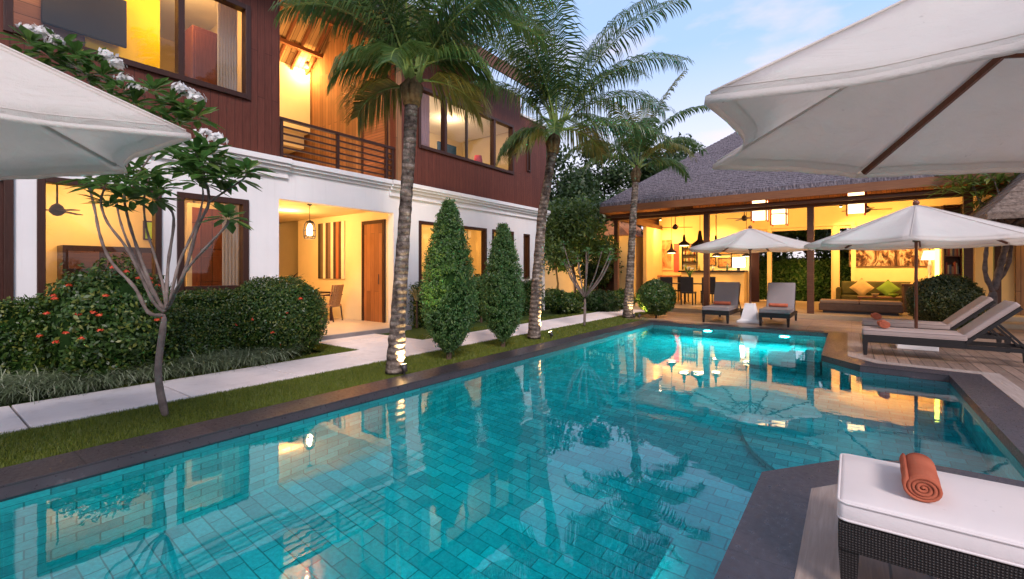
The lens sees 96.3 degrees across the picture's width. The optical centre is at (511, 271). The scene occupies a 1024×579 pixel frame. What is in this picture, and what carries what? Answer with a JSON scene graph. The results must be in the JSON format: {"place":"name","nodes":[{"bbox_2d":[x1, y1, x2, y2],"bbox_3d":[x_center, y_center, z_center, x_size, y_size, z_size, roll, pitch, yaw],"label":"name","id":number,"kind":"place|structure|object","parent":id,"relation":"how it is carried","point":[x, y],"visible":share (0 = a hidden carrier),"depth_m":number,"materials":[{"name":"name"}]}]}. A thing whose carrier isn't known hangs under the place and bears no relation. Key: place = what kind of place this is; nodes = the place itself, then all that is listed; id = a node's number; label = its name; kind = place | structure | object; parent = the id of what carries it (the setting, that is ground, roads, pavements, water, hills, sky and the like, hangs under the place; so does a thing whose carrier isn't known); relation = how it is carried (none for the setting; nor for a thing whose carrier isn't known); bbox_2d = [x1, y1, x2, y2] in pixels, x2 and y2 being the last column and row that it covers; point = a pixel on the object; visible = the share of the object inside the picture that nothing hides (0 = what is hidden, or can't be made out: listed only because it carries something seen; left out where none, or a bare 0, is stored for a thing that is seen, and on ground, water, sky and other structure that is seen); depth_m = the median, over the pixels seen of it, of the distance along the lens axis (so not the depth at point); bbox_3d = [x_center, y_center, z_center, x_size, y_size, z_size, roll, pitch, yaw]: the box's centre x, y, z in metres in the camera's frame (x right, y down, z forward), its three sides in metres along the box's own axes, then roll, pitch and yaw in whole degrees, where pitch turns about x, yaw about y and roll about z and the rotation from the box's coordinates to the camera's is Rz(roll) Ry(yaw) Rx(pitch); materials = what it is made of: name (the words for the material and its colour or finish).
{"place":"outdoors","nodes":[
{"label":"outdoors","id":0,"kind":"place"},
{"bbox_2d":[14,0,84,45],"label":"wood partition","id":1,"kind":"object","parent":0,"point":[27,12],"depth_m":7.31,"materials":[{"name":"brown wood"}]},
{"bbox_2d":[0,43,191,179],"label":"patio umbrella","id":2,"kind":"object","parent":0,"point":[54,122],"visible":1,"depth_m":2.10,"materials":[{"name":"fabric"}]},
{"bbox_2d":[57,245,151,288],"bbox_3d":[-8.149,0.380,9.461,0.520,1.760,1.700,0,0,37],"label":"headboard","id":3,"kind":"object","parent":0,"point":[70,257],"depth_m":8.91,"materials":[{"name":"brown wood"}]},
{"bbox_2d":[0,308,644,434],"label":"path","id":4,"kind":"structure","parent":0,"point":[371,348],"depth_m":5.65,"materials":[{"name":"concrete"}]},
{"bbox_2d":[0,310,654,467],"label":"lawn","id":5,"kind":"structure","parent":0,"point":[416,332],"depth_m":5.01,"materials":[{"name":"plant"}]},
{"bbox_2d":[0,22,277,416],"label":"frangipani tree","id":6,"kind":"object","parent":5,"relation":"on","point":[193,166],"visible":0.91,"depth_m":4.38,"materials":[{"name":"green plant"}]},
{"bbox_2d":[268,0,558,374],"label":"palm tree","id":7,"kind":"object","parent":5,"relation":"on","point":[435,43],"visible":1,"depth_m":6.06,"materials":[{"name":"green plant"}]},
{"bbox_2d":[407,285,422,327],"bbox_3d":[-2.288,0.837,10.983,1.106,1.026,1.186,0,0,37],"label":"variegated dracaena","id":8,"kind":"object","parent":5,"relation":"on","point":[415,295],"visible":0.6,"depth_m":10.93,"materials":[{"name":"green plant"}]},
{"bbox_2d":[417,197,481,359],"bbox_3d":[-0.964,0.118,7.078,1.010,2.526,0.993,0,0,37],"label":"clipped conifer","id":9,"kind":"object","parent":5,"relation":"on","point":[448,295],"visible":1,"depth_m":6.85,"materials":[{"name":"green plant"}]},
{"bbox_2d":[407,278,545,328],"bbox_3d":[-0.690,0.782,13.020,0.824,1.270,5.322,0,0,37],"label":"trimmed hedge","id":10,"kind":"object","parent":5,"relation":"on","point":[527,290],"visible":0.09,"depth_m":11.42,"materials":[{"name":"green plant"}]},
{"bbox_2d":[470,273,488,322],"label":"clipped bush","id":11,"kind":"object","parent":5,"relation":"on","point":[479,296],"visible":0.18,"depth_m":11.97,"materials":[{"name":"green plant"}]},
{"bbox_2d":[479,222,526,347],"bbox_3d":[-0.173,0.244,8.199,0.906,2.275,0.870,0,0,37],"label":"clipped conifer","id":12,"kind":"object","parent":5,"relation":"on","point":[502,292],"visible":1,"depth_m":8.03,"materials":[{"name":"green plant"}]},
{"bbox_2d":[545,289,583,313],"bbox_3d":[1.736,0.994,14.806,1.307,0.852,1.206,0,0,37],"label":"garden bush","id":13,"kind":"object","parent":5,"relation":"on","point":[561,302],"visible":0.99,"depth_m":14.53,"materials":[{"name":"green plant"}]},
{"bbox_2d":[445,0,693,338],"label":"palm tree","id":14,"kind":"object","parent":5,"relation":"on","point":[544,88],"visible":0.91,"depth_m":9.21,"materials":[{"name":"green plant"}]},
{"bbox_2d":[558,240,616,325],"bbox_3d":[1.841,0.296,11.269,1.430,2.148,1.311,0,0,9],"label":"frangipani tree","id":15,"kind":"object","parent":5,"relation":"on","point":[585,294],"visible":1,"depth_m":11.12,"materials":[{"name":"grey plant"}]},
{"bbox_2d":[582,289,621,311],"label":"garden bush","id":16,"kind":"object","parent":5,"relation":"on","point":[601,301],"visible":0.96,"depth_m":15.26,"materials":[{"name":"green plant"}]},
{"bbox_2d":[563,69,709,317],"bbox_3d":[3.593,-2.328,13.473,3.983,7.412,3.672,0,0,37],"label":"palm tree","id":17,"kind":"object","parent":5,"relation":"on","point":[646,150],"visible":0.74,"depth_m":13.48,"materials":[{"name":"green plant"}]},
{"bbox_2d":[287,308,548,357],"bbox_3d":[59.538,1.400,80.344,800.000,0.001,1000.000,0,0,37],"label":"ground","id":18,"kind":"structure","parent":0,"point":[318,352],"depth_m":7.82,"materials":[{"name":"soil"}]},
{"bbox_2d":[12,251,183,384],"bbox_3d":[-5.011,0.574,5.670,1.588,1.689,1.587,0,0,37],"label":"flowering bush","id":19,"kind":"object","parent":18,"relation":"on","point":[102,321],"visible":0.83,"depth_m":5.30,"materials":[{"name":"green plant"}]},
{"bbox_2d":[0,286,238,377],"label":"trimmed hedge","id":20,"kind":"object","parent":18,"relation":"on","point":[12,332],"visible":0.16,"depth_m":5.38,"materials":[{"name":"green plant"}]},
{"bbox_2d":[0,342,308,405],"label":"ground cover","id":21,"kind":"object","parent":18,"relation":"on","point":[17,387],"visible":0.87,"depth_m":5.33,"materials":[{"name":"green plant"}]},
{"bbox_2d":[163,303,249,360],"bbox_3d":[-4.309,0.925,6.753,0.605,0.960,1.726,0,0,37],"label":"trimmed hedge","id":22,"kind":"object","parent":18,"relation":"on","point":[203,332],"visible":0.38,"depth_m":6.46,"materials":[{"name":"green plant"}]},
{"bbox_2d":[0,0,550,340],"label":"villa house","id":23,"kind":"structure","parent":18,"relation":"on","point":[276,79],"depth_m":10.80,"materials":[{"name":"white paint"}]},
{"bbox_2d":[3,179,13,303],"bbox_3d":[-7.082,-0.405,5.463,0.195,1.810,1.545,0,0,37],"label":"window frame","id":24,"kind":"structure","parent":23,"relation":"in","point":[8,185],"depth_m":6.00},
{"bbox_2d":[46,185,82,215],"bbox_3d":[-7.551,-1.305,7.538,0.898,0.770,0.880,0,0,37],"label":"ceiling fan","id":25,"kind":"object","parent":23,"relation":"hanging from","point":[56,209],"visible":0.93,"depth_m":7.57,"materials":[{"name":"metal"}]},
{"bbox_2d":[37,177,161,295],"bbox_3d":[-6.077,-0.380,6.819,0.195,1.860,1.400,0,0,37],"label":"window frame","id":26,"kind":"structure","parent":23,"relation":"in","point":[41,183],"depth_m":6.28,"materials":[{"name":"brown wood"}]},
{"bbox_2d":[85,0,159,67],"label":"yellow wall panel","id":27,"kind":"structure","parent":23,"relation":"on","point":[143,31],"depth_m":8.44,"materials":[{"name":"paint"}]},
{"bbox_2d":[41,0,126,47],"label":"television","id":28,"kind":"object","parent":27,"relation":"attached to","point":[104,20],"visible":1,"depth_m":7.76,"materials":[{"name":"metal"}]},
{"bbox_2d":[3,0,250,100],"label":"window frame","id":29,"kind":"structure","parent":23,"relation":"in","point":[8,5],"depth_m":7.56,"materials":[{"name":"brown wood"}]},
{"bbox_2d":[143,220,151,239],"bbox_3d":[-7.867,-0.900,10.248,0.035,0.420,0.610,0,0,37],"label":"framed picture","id":30,"kind":"object","parent":23,"relation":"attached to","point":[149,224],"visible":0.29,"depth_m":10.06,"materials":[{"name":"paint"}]},
{"bbox_2d":[185,25,216,84],"bbox_3d":[-6.074,-3.415,8.957,0.475,2.510,0.440,0,0,37],"label":"door frame","id":31,"kind":"object","parent":23,"relation":"on","point":[201,54],"visible":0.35,"depth_m":8.78,"materials":[{"name":"brown wood"}]},
{"bbox_2d":[186,202,221,285],"bbox_3d":[-6.048,-0.035,9.168,0.085,2.590,0.790,0,0,37],"label":"room door","id":32,"kind":"structure","parent":23,"relation":"in","point":[205,269],"depth_m":9.07,"materials":[{"name":"beige paint"}]},
{"bbox_2d":[192,207,221,285],"bbox_3d":[-6.050,0.005,9.169,0.060,2.510,0.630,0,0,37],"label":"door leaf","id":33,"kind":"structure","parent":32,"relation":"in","point":[195,211],"depth_m":9.07,"materials":[{"name":"brown wood"}]},
{"bbox_2d":[177,192,248,292],"bbox_3d":[-5.205,-0.480,7.996,0.195,1.660,1.110,0,0,37],"label":"window frame","id":34,"kind":"structure","parent":23,"relation":"in","point":[243,204],"depth_m":8.03,"materials":[{"name":"brown wood"}]},
{"bbox_2d":[217,2,236,90],"bbox_3d":[-5.275,-3.800,8.502,0.070,2.500,0.340,0,0,37],"label":"curtain","id":35,"kind":"object","parent":23,"relation":"hanging from","point":[226,46],"visible":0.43,"depth_m":8.48,"materials":[{"name":"fabric"}]},
{"bbox_2d":[222,204,238,284],"bbox_3d":[-5.239,-0.250,8.550,0.070,2.600,0.300,0,0,37],"label":"curtain","id":36,"kind":"object","parent":23,"relation":"hanging from","point":[230,258],"visible":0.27,"depth_m":8.53,"materials":[{"name":"fabric"}]},
{"bbox_2d":[303,204,315,238],"bbox_3d":[-4.529,-1.118,10.264,0.274,0.779,0.273,0,0,37],"label":"hanging lantern","id":37,"kind":"object","parent":23,"relation":"hanging from","point":[309,231],"visible":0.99,"depth_m":10.23,"materials":[{"name":"glass"}]},
{"bbox_2d":[318,221,344,278],"bbox_3d":[-4.983,-0.575,12.633,1.250,1.550,0.035,0,0,37],"label":"striped painting","id":38,"kind":"object","parent":23,"relation":"attached to","point":[331,250],"visible":1,"depth_m":12.59,"materials":[{"name":"paint"}]},
{"bbox_2d":[321,284,343,321],"bbox_3d":[-4.646,0.797,11.627,0.635,0.926,0.602,0,0,7],"label":"wicker armchair","id":39,"kind":"object","parent":23,"relation":"on","point":[335,296],"visible":0.66,"depth_m":11.50,"materials":[{"name":"wicker"}]},
{"bbox_2d":[280,116,394,179],"bbox_3d":[-3.698,-2.591,10.009,0.080,0.828,2.788,0,0,37],"label":"balcony railing","id":40,"kind":"object","parent":23,"relation":"on","point":[337,146],"visible":0.84,"depth_m":9.90,"materials":[{"name":"brown wood"}]},
{"bbox_2d":[364,223,381,321],"bbox_3d":[-3.496,0.035,11.507,0.740,2.450,0.092,0,0,37],"label":"door","id":41,"kind":"structure","parent":23,"relation":"in","point":[372,232],"depth_m":11.51,"materials":[{"name":"brown wood"}]},
{"bbox_2d":[363,82,384,177],"bbox_3d":[-3.467,-3.465,11.571,0.870,2.550,0.035,0,0,37],"label":"door","id":42,"kind":"structure","parent":23,"relation":"in","point":[377,135],"depth_m":11.52,"materials":[{"name":"brown wood"}]},
{"bbox_2d":[421,93,429,146],"bbox_3d":[-2.481,-3.800,12.356,0.070,2.500,0.700,0,0,37],"label":"curtain","id":43,"kind":"object","parent":23,"relation":"hanging from","point":[425,120],"visible":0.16,"depth_m":12.48,"materials":[{"name":"fabric"}]},
{"bbox_2d":[419,221,486,287],"bbox_3d":[-1.618,-0.400,12.836,0.195,1.800,2.700,0,0,37],"label":"window frame","id":44,"kind":"structure","parent":23,"relation":"in","point":[483,230],"depth_m":13.44,"materials":[{"name":"wood"}]},
{"bbox_2d":[418,87,513,174],"bbox_3d":[-1.207,-3.950,13.341,0.195,1.600,4.100,0,0,37],"label":"window frame","id":45,"kind":"structure","parent":23,"relation":"in","point":[443,151],"depth_m":13.19,"materials":[{"name":"wood"}]},
{"bbox_2d":[523,234,529,278],"bbox_3d":[0.454,-0.510,15.632,0.195,1.520,0.340,0,0,37],"label":"window frame","id":46,"kind":"structure","parent":23,"relation":"in","point":[526,237],"depth_m":15.70,"materials":[{"name":"brown wood"}]},
{"bbox_2d":[224,275,330,356],"bbox_3d":[-3.857,0.717,7.489,1.642,1.353,1.620,0,0,37],"label":"clipped bush","id":47,"kind":"object","parent":18,"relation":"on","point":[288,311],"visible":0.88,"depth_m":6.98,"materials":[{"name":"green plant"}]},
{"bbox_2d":[0,320,1023,578],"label":"pool coping","id":48,"kind":"object","parent":18,"relation":"on","point":[766,540],"visible":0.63,"depth_m":3.65,"materials":[{"name":"stone"}]},
{"bbox_2d":[544,286,562,309],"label":"garden bush","id":49,"kind":"object","parent":18,"relation":"on","point":[549,292],"visible":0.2,"depth_m":16.56,"materials":[{"name":"green plant"}]},
{"bbox_2d":[545,227,579,288],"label":"garden tree","id":50,"kind":"object","parent":18,"relation":"on","point":[560,269],"visible":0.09,"depth_m":18.38,"materials":[{"name":"green plant"}]},
{"bbox_2d":[545,253,583,292],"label":"garden wall","id":51,"kind":"structure","parent":18,"relation":"on","point":[565,283],"depth_m":25.35,"materials":[{"name":"beige paint"}]},
{"bbox_2d":[546,142,606,204],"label":"garden tree","id":52,"kind":"object","parent":18,"relation":"on","point":[565,184],"visible":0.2,"depth_m":25.27,"materials":[{"name":"green plant"}]},
{"bbox_2d":[543,192,621,292],"bbox_3d":[2.194,-0.696,16.872,3.280,4.401,3.314,0,0,37],"label":"garden tree","id":53,"kind":"object","parent":18,"relation":"on","point":[574,225],"visible":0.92,"depth_m":16.38,"materials":[{"name":"green plant"}]},
{"bbox_2d":[546,187,642,286],"bbox_3d":[3.739,-1.173,22.058,5.481,5.379,4.953,0,0,37],"label":"garden tree","id":54,"kind":"object","parent":18,"relation":"on","point":[594,199],"visible":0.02,"depth_m":20.64,"materials":[{"name":"green plant"}]},
{"bbox_2d":[568,239,623,290],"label":"garden tree","id":55,"kind":"object","parent":18,"relation":"on","point":[592,267],"visible":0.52,"depth_m":18.63,"materials":[{"name":"plant"}]},
{"bbox_2d":[559,141,641,201],"bbox_3d":[5.388,-3.474,28.141,7.042,9.981,6.466,0,0,37],"label":"garden tree","id":56,"kind":"object","parent":18,"relation":"on","point":[614,178],"visible":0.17,"depth_m":28.37,"materials":[{"name":"green plant"}]},
{"bbox_2d":[588,220,642,296],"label":"service lodge","id":57,"kind":"structure","parent":18,"relation":"on","point":[623,245],"depth_m":19.66,"materials":[{"name":"paint"}]},
{"bbox_2d":[597,260,613,291],"bbox_3d":[4.051,0.325,19.743,0.800,2.050,0.049,0,0,37],"label":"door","id":58,"kind":"structure","parent":57,"relation":"in","point":[610,286],"depth_m":19.62,"materials":[{"name":"brown wood"}]},
{"bbox_2d":[609,287,636,309],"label":"garden bush","id":59,"kind":"object","parent":18,"relation":"on","point":[619,293],"visible":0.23,"depth_m":16.17,"materials":[{"name":"green plant"}]},
{"bbox_2d":[612,144,685,227],"bbox_3d":[8.899,-3.927,30.922,7.274,10.866,7.743,0,0,37],"label":"garden tree","id":60,"kind":"object","parent":18,"relation":"on","point":[651,171],"visible":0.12,"depth_m":29.62,"materials":[{"name":"green plant"}]},
{"bbox_2d":[656,132,705,168],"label":"garden tree","id":61,"kind":"object","parent":18,"relation":"on","point":[671,156],"visible":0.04,"depth_m":33.01,"materials":[{"name":"green plant"}]},
{"bbox_2d":[759,231,801,259],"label":"garden tree","id":62,"kind":"object","parent":18,"relation":"on","point":[775,254],"visible":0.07,"depth_m":22.18,"materials":[{"name":"green plant"}]},
{"bbox_2d":[759,255,850,301],"bbox_3d":[13.091,0.284,20.129,8.227,2.375,1.350,0,0,37],"label":"tall hedge","id":63,"kind":"object","parent":18,"relation":"on","point":[790,270],"visible":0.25,"depth_m":20.03,"materials":[{"name":"green plant"}]},
{"bbox_2d":[600,132,1023,328],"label":"open pavilion","id":64,"kind":"structure","parent":18,"relation":"on","point":[811,203],"depth_m":15.30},
{"bbox_2d":[662,239,672,269],"bbox_3d":[6.934,-0.770,20.828,0.720,1.400,0.035,0,0,37],"label":"framed picture","id":65,"kind":"object","parent":64,"relation":"attached to","point":[667,261],"visible":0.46,"depth_m":20.78,"materials":[{"name":"paint"}]},
{"bbox_2d":[657,275,680,299],"bbox_3d":[7.036,0.704,20.366,0.945,1.048,0.665,0,0,37],"label":"side counter","id":66,"kind":"object","parent":64,"relation":"on","point":[674,280],"visible":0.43,"depth_m":20.01,"materials":[{"name":"paint"}]},
{"bbox_2d":[674,243,678,270],"bbox_3d":[7.361,-0.625,20.532,0.220,1.250,0.037,0,0,37],"label":"red wall hanging","id":67,"kind":"object","parent":64,"relation":"attached to","point":[676,259],"depth_m":20.51,"materials":[{"name":"pink fabric"}]},
{"bbox_2d":[680,277,696,304],"bbox_3d":[6.522,0.718,16.948,0.460,1.020,0.460,0,0,37],"label":"dining chair","id":68,"kind":"object","parent":64,"relation":"on","point":[686,284],"visible":0.99,"depth_m":16.79,"materials":[{"name":"black paint"}]},
{"bbox_2d":[702,277,714,305],"bbox_3d":[7.125,0.718,16.501,0.460,1.020,0.460,0,0,37],"label":"dining chair","id":69,"kind":"object","parent":64,"relation":"on","point":[712,285],"visible":0.41,"depth_m":16.25,"materials":[{"name":"black paint"}]},
{"bbox_2d":[678,270,747,301],"bbox_3d":[8.417,0.594,19.269,2.580,1.268,0.785,0,0,37],"label":"kitchen counter","id":70,"kind":"object","parent":64,"relation":"on","point":[740,276],"visible":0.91,"depth_m":18.80,"materials":[{"name":"paint"}]},
{"bbox_2d":[682,244,697,269],"bbox_3d":[7.790,-0.670,20.103,0.640,1.200,0.180,0,0,37],"label":"bar shelf","id":71,"kind":"object","parent":70,"relation":"on","point":[689,254],"visible":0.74,"depth_m":20.10,"materials":[{"name":"black paint"}]},
{"bbox_2d":[733,257,744,269],"bbox_3d":[9.226,-0.306,18.647,0.420,0.528,0.250,0,0,37],"label":"table lamp","id":72,"kind":"object","parent":70,"relation":"on","point":[738,262],"visible":0.96,"depth_m":18.54,"materials":[{"name":"white fabric"}]},
{"bbox_2d":[718,258,731,266],"bbox_3d":[8.969,-0.370,19.326,0.560,0.400,0.035,0,0,37],"label":"framed picture","id":73,"kind":"object","parent":64,"relation":"attached to","point":[722,262],"visible":1,"depth_m":19.33,"materials":[{"name":"orange paint"}]},
{"bbox_2d":[751,253,758,301],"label":"column","id":74,"kind":"structure","parent":64,"relation":"in","point":[754,256],"depth_m":18.50,"materials":[{"name":"brown wood"}]},
{"bbox_2d":[751,200,768,222],"bbox_3d":[8.213,-2.600,15.197,0.472,1.900,0.472,0,0,37],"label":"box lantern","id":75,"kind":"object","parent":64,"relation":"hanging from","point":[759,215],"visible":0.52,"depth_m":15.07,"materials":[{"name":"red paint"}]},
{"bbox_2d":[770,199,787,226],"bbox_3d":[8.817,-2.530,15.123,0.472,2.040,0.472,0,0,37],"label":"box lantern","id":76,"kind":"object","parent":64,"relation":"hanging from","point":[779,216],"visible":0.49,"depth_m":14.97,"materials":[{"name":"white paper"}]},
{"bbox_2d":[846,192,865,215],"bbox_3d":[10.142,-2.610,13.519,0.472,1.880,0.472,0,0,37],"label":"box lantern","id":77,"kind":"object","parent":64,"relation":"hanging from","point":[854,208],"visible":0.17,"depth_m":13.37,"materials":[{"name":"red paint"}]},
{"bbox_2d":[819,299,903,315],"bbox_3d":[10.217,1.040,13.494,1.950,0.379,0.750,0,0,37],"label":"daybed","id":78,"kind":"object","parent":64,"relation":"on","point":[884,307],"visible":1,"depth_m":13.20,"materials":[{"name":"brown fabric"}]},
{"bbox_2d":[836,281,910,301],"bbox_3d":[12.845,0.789,15.654,2.900,0.878,1.050,0,0,37],"label":"sofa","id":79,"kind":"object","parent":64,"relation":"on","point":[845,290],"visible":0.33,"depth_m":15.99,"materials":[{"name":"green fabric"}]},
{"bbox_2d":[849,278,873,294],"bbox_3d":[12.252,0.570,16.063,0.707,0.692,0.198,0,0,37],"label":"scatter cushion","id":80,"kind":"object","parent":79,"relation":"on","point":[861,286],"visible":0.96,"depth_m":16.02,"materials":[{"name":"orange fabric"}]},
{"bbox_2d":[876,280,899,295],"bbox_3d":[12.860,0.590,15.674,0.651,0.636,0.182,0,0,37],"label":"scatter cushion","id":81,"kind":"object","parent":79,"relation":"on","point":[887,287],"visible":0.93,"depth_m":15.64,"materials":[{"name":"green fabric"}]},
{"bbox_2d":[849,248,929,266],"bbox_3d":[13.244,-0.670,16.159,2.210,1.010,0.035,0,0,37],"label":"framed picture","id":82,"kind":"object","parent":64,"relation":"attached to","point":[885,258],"visible":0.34,"depth_m":16.14,"materials":[{"name":"brown fabric"}]},
{"bbox_2d":[899,284,913,311],"bbox_3d":[12.413,0.803,13.703,1.230,0.847,0.800,0,0,37],"label":"sideboard","id":83,"kind":"object","parent":64,"relation":"on","point":[905,289],"visible":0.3,"depth_m":13.73,"materials":[{"name":"brown wood"}]},
{"bbox_2d":[935,204,961,276],"bbox_3d":[12.199,-0.311,12.834,0.560,3.078,0.350,0,0,37],"label":"bookcase","id":84,"kind":"object","parent":64,"relation":"on","point":[951,261],"visible":0.39,"depth_m":12.76,"materials":[{"name":"wood"}]},
{"bbox_2d":[1015,245,1023,315],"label":"door","id":85,"kind":"structure","parent":64,"relation":"in","point":[1019,250],"depth_m":11.49,"materials":[{"name":"brown wood"}]},
{"bbox_2d":[773,228,850,257],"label":"garden tree","id":86,"kind":"object","parent":18,"relation":"on","point":[819,234],"visible":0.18,"depth_m":20.73,"materials":[{"name":"green plant"}]},
{"bbox_2d":[794,332,1023,578],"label":"deck border","id":87,"kind":"object","parent":18,"relation":"on","point":[818,557],"visible":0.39,"depth_m":2.45,"materials":[{"name":"grey stone"}]},
{"bbox_2d":[409,0,899,257],"label":"sky","id":88,"kind":"structure","parent":0,"point":[725,40],"materials":[{"name":"blue"}]},
{"bbox_2d":[627,311,1023,343],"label":"deck","id":89,"kind":"structure","parent":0,"point":[847,326],"depth_m":12.08,"materials":[{"name":"brown wood"}]},
{"bbox_2d":[635,277,676,317],"bbox_3d":[4.167,0.772,13.244,1.142,1.215,1.175,0,0,37],"label":"clipped bush","id":90,"kind":"object","parent":89,"relation":"on","point":[655,297],"visible":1,"depth_m":12.96,"materials":[{"name":"green plant"}]},
{"bbox_2d":[702,282,742,323],"bbox_3d":[5.872,0.824,12.728,0.663,1.043,1.955,0,0,37],"label":"sun lounger","id":91,"kind":"object","parent":89,"relation":"on","point":[727,291],"visible":0.96,"depth_m":12.84,"materials":[{"name":"fabric"}]},
{"bbox_2d":[689,225,815,323],"bbox_3d":[6.302,0.065,12.133,2.973,2.569,2.972,0,0,-22],"label":"patio umbrella","id":92,"kind":"object","parent":89,"relation":"on","point":[750,240],"visible":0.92,"depth_m":11.84,"materials":[{"name":"fabric"}]},
{"bbox_2d":[759,282,797,327],"bbox_3d":[6.949,0.824,11.930,0.663,1.043,1.955,0,0,37],"label":"sun lounger","id":93,"kind":"object","parent":89,"relation":"on","point":[783,293],"visible":0.97,"depth_m":12.06,"materials":[{"name":"fabric"}]},
{"bbox_2d":[904,273,996,329],"bbox_3d":[9.923,0.707,10.451,1.490,1.346,1.353,0,0,37],"label":"clipped bush","id":94,"kind":"object","parent":89,"relation":"on","point":[942,297],"visible":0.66,"depth_m":10.18,"materials":[{"name":"green plant"}]},
{"bbox_2d":[918,173,1023,328],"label":"tree","id":95,"kind":"object","parent":89,"relation":"on","point":[1001,269],"visible":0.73,"depth_m":10.56,"materials":[{"name":"green plant"}]},
{"bbox_2d":[969,173,1023,303],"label":"thatched gazebo","id":96,"kind":"object","parent":89,"relation":"on","point":[1008,207],"visible":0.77,"depth_m":8.91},
{"bbox_2d":[921,250,934,277],"bbox_3d":[13.471,-0.160,14.786,0.440,1.020,0.440,0,0,37],"label":"table lamp","id":97,"kind":"object","parent":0,"point":[929,255],"visible":0.77,"depth_m":14.73,"materials":[{"name":"white ceramic"}]},
{"bbox_2d":[858,334,1023,578],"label":"side deck","id":98,"kind":"structure","parent":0,"point":[1009,366],"depth_m":6.78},
{"bbox_2d":[704,0,1023,177],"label":"patio umbrella","id":99,"kind":"object","parent":98,"relation":"on","point":[913,87],"visible":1,"depth_m":2.47,"materials":[{"name":"fabric"}]},
{"bbox_2d":[803,200,1023,351],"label":"patio umbrella","id":100,"kind":"object","parent":98,"relation":"on","point":[916,226],"visible":0.98,"depth_m":7.57,"materials":[{"name":"fabric"}]},
{"bbox_2d":[837,453,1023,578],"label":"sun lounger","id":101,"kind":"object","parent":98,"relation":"on","point":[964,527],"visible":0.96,"depth_m":1.78,"materials":[{"name":"fabric"}]},
{"bbox_2d":[899,453,942,502],"bbox_3d":[1.734,0.871,1.952,0.132,0.103,0.318,0,0,37],"label":"rolled towel","id":102,"kind":"object","parent":101,"relation":"on","point":[920,479],"visible":1,"depth_m":1.86,"materials":[{"name":"fabric"}]},
{"bbox_2d":[861,296,1011,352],"bbox_3d":[7.608,0.888,8.364,1.955,0.914,0.623,0,0,37],"label":"sun lounger","id":103,"kind":"object","parent":98,"relation":"on","point":[969,311],"visible":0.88,"depth_m":8.01,"materials":[{"name":"wicker"}]},
{"bbox_2d":[862,300,1023,362],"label":"sun lounger","id":104,"kind":"object","parent":98,"relation":"on","point":[969,333],"visible":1,"depth_m":6.84,"materials":[{"name":"wicker"}]},
{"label":"pool basin","id":105,"kind":"structure","parent":0,"visible":0},
{"bbox_2d":[0,325,1023,578],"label":"water","id":106,"kind":"structure","parent":105,"relation":"in","point":[652,451],"depth_m":3.27,"materials":[{"name":"teal liquid"}]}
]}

